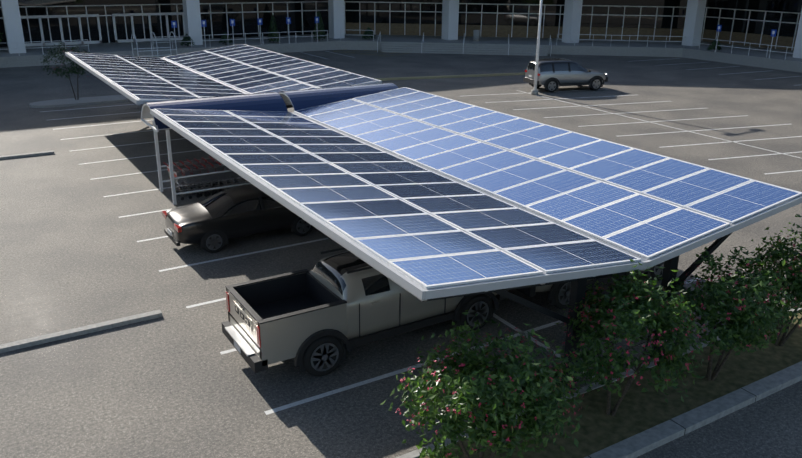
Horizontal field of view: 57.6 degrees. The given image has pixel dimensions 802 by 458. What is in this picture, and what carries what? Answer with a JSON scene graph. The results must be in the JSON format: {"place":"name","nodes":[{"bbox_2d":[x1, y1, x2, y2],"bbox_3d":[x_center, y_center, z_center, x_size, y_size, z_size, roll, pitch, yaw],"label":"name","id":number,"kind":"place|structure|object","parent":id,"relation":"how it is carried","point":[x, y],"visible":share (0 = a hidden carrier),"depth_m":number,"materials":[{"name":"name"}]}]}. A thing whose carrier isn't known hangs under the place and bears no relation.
{"place":"outdoors","nodes":[
{"label":"outdoors","id":0,"kind":"place"},
{"bbox_2d":[0,107,435,392],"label":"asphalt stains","id":1,"kind":"object","parent":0,"point":[78,318],"visible":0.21,"depth_m":16.43,"materials":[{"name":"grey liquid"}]},
{"bbox_2d":[0,50,801,457],"bbox_3d":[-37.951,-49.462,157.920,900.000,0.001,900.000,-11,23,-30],"label":"ground","id":2,"kind":"structure","parent":0,"point":[172,382],"depth_m":19.00,"materials":[{"name":"grey asphalt"}]},
{"bbox_2d":[41,42,89,99],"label":"island tree","id":3,"kind":"object","parent":2,"relation":"on","point":[57,69],"visible":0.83,"depth_m":40.81,"materials":[{"name":"green plant"}]},
{"bbox_2d":[152,120,250,204],"bbox_3d":[-4.305,-3.006,26.890,8.800,2.530,1.810,-11,23,-30],"label":"cart corral","id":4,"kind":"object","parent":2,"relation":"on","point":[172,178],"visible":0.33,"depth_m":24.76,"materials":[{"name":"grey metal"}]},
{"bbox_2d":[141,83,397,131],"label":"cart corral roof","id":5,"kind":"structure","parent":4,"relation":"on","point":[298,99],"depth_m":25.62,"materials":[{"name":"blue metal"}]},
{"bbox_2d":[163,156,250,199],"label":"shopping carts","id":6,"kind":"object","parent":2,"relation":"on","point":[192,167],"visible":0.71,"depth_m":25.41,"materials":[{"name":"silver metal"}]},
{"bbox_2d":[65,44,381,174],"bbox_3d":[-9.036,-6.027,34.042,9.638,3.244,15.960,-11,23,-30],"label":"solar canopy","id":7,"kind":"object","parent":2,"relation":"on","point":[241,69],"visible":0.81,"depth_m":32.32,"materials":[{"name":"blue glass"}]},
{"bbox_2d":[162,184,314,252],"bbox_3d":[-4.463,-0.508,21.557,4.746,1.458,2.200,-11,23,-30],"label":"black sedan","id":8,"kind":"object","parent":2,"relation":"on","point":[214,223],"visible":0.69,"depth_m":20.63,"materials":[{"name":"grey paint"}]},
{"bbox_2d":[0,72,525,352],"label":"curb","id":9,"kind":"structure","parent":2,"relation":"on","point":[51,337],"depth_m":16.74,"materials":[{"name":"concrete"}]},
{"bbox_2d":[221,247,506,376],"bbox_3d":[-0.610,1.416,15.683,6.140,1.918,2.420,-11,23,-30],"label":"pickup truck","id":10,"kind":"object","parent":2,"relation":"on","point":[317,316],"visible":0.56,"depth_m":14.68,"materials":[{"name":"beige paint"}]},
{"bbox_2d":[0,17,801,58],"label":"railings and signs","id":11,"kind":"object","parent":2,"relation":"on","point":[476,35],"visible":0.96,"depth_m":62.91,"materials":[{"name":"white metal"}]},
{"bbox_2d":[0,34,801,72],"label":"sidewalk","id":12,"kind":"structure","parent":2,"relation":"on","point":[33,55],"depth_m":66.73,"materials":[{"name":"grey concrete"}]},
{"bbox_2d":[0,0,801,58],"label":"columns","id":13,"kind":"structure","parent":12,"relation":"on","point":[694,18],"depth_m":67.48,"materials":[{"name":"grey concrete"}]},
{"bbox_2d":[708,39,721,50],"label":"shrub","id":14,"kind":"object","parent":12,"relation":"on","point":[713,43],"visible":0.83,"depth_m":63.25,"materials":[{"name":"green plant"}]},
{"bbox_2d":[43,89,801,414],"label":"parking markings","id":15,"kind":"object","parent":2,"relation":"on","point":[280,408],"visible":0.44,"depth_m":21.17,"materials":[{"name":"paint"}]},
{"bbox_2d":[150,87,801,392],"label":"solar canopy","id":16,"kind":"object","parent":2,"relation":"on","point":[420,229],"visible":0.98,"depth_m":15.92,"materials":[{"name":"blue glass"}]},
{"bbox_2d":[531,0,542,94],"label":"light pole","id":17,"kind":"object","parent":2,"relation":"on","point":[534,90],"visible":1,"depth_m":45.27,"materials":[{"name":"metal"}]},
{"bbox_2d":[301,50,797,85],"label":"markings","id":18,"kind":"object","parent":2,"relation":"on","point":[641,60],"visible":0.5,"depth_m":62.69,"materials":[{"name":"paint"}]},
{"bbox_2d":[523,58,607,92],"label":"suv","id":19,"kind":"object","parent":2,"relation":"on","point":[554,74],"visible":0.98,"depth_m":47.02,"materials":[{"name":"grey paint"}]},
{"bbox_2d":[516,211,663,308],"bbox_3d":[4.723,0.380,18.622,5.290,1.975,2.620,-11,23,-30],"label":"suv","id":20,"kind":"object","parent":2,"relation":"on","point":[558,296],"visible":0.06,"depth_m":17.11,"materials":[{"name":"black paint"}]},
{"bbox_2d":[396,308,801,457],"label":"island kerb","id":21,"kind":"structure","parent":2,"relation":"on","point":[648,440],"depth_m":13.05,"materials":[{"name":"concrete"}]},
{"bbox_2d":[417,311,801,457],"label":"planting bed","id":22,"kind":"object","parent":21,"relation":"on","point":[638,411],"depth_m":13.51,"materials":[{"name":"grass"}]},
{"bbox_2d":[380,310,592,457],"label":"island bush","id":23,"kind":"object","parent":22,"relation":"on","point":[517,387],"visible":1,"depth_m":10.39,"materials":[{"name":"green plant"}]},
{"bbox_2d":[555,259,708,415],"bbox_3d":[3.996,1.947,12.799,2.661,2.805,3.198,6,21,15],"label":"island bush","id":24,"kind":"object","parent":22,"relation":"on","point":[634,309],"visible":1,"depth_m":12.29,"materials":[{"name":"green plant"}]},
{"bbox_2d":[663,246,801,380],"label":"island bush","id":25,"kind":"object","parent":22,"relation":"on","point":[750,319],"visible":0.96,"depth_m":13.39,"materials":[{"name":"green plant"}]},
{"bbox_2d":[743,214,801,345],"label":"island bush","id":26,"kind":"object","parent":22,"relation":"on","point":[775,256],"visible":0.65,"depth_m":15.21,"materials":[{"name":"green plant"}]},
{"bbox_2d":[0,0,801,50],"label":"building wall","id":27,"kind":"structure","parent":0,"point":[414,26],"depth_m":71.99,"materials":[{"name":"black glass"}]},
{"bbox_2d":[181,33,194,46],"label":"shrub","id":28,"kind":"object","parent":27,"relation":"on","point":[186,37],"visible":0.88,"depth_m":62.58,"materials":[{"name":"green plant"}]},
{"bbox_2d":[219,32,232,44],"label":"shrub","id":29,"kind":"object","parent":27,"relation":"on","point":[223,38],"visible":0.79,"depth_m":64.28,"materials":[{"name":"green plant"}]},
{"bbox_2d":[267,15,278,42],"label":"conical tree","id":30,"kind":"object","parent":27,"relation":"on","point":[273,26],"visible":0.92,"depth_m":65.99,"materials":[{"name":"green plant"}]},
{"bbox_2d":[313,11,325,40],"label":"conical tree","id":31,"kind":"object","parent":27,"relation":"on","point":[320,25],"visible":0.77,"depth_m":68.21,"materials":[{"name":"green plant"}]},
{"bbox_2d":[362,27,376,39],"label":"shrub","id":32,"kind":"object","parent":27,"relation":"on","point":[365,34],"visible":0.94,"depth_m":69.85,"materials":[{"name":"green plant"}]},
{"bbox_2d":[0,1,800,50],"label":"window frames","id":33,"kind":"structure","parent":27,"relation":"attached to","point":[124,14],"depth_m":67.68,"materials":[{"name":"grey metal"}]}
]}

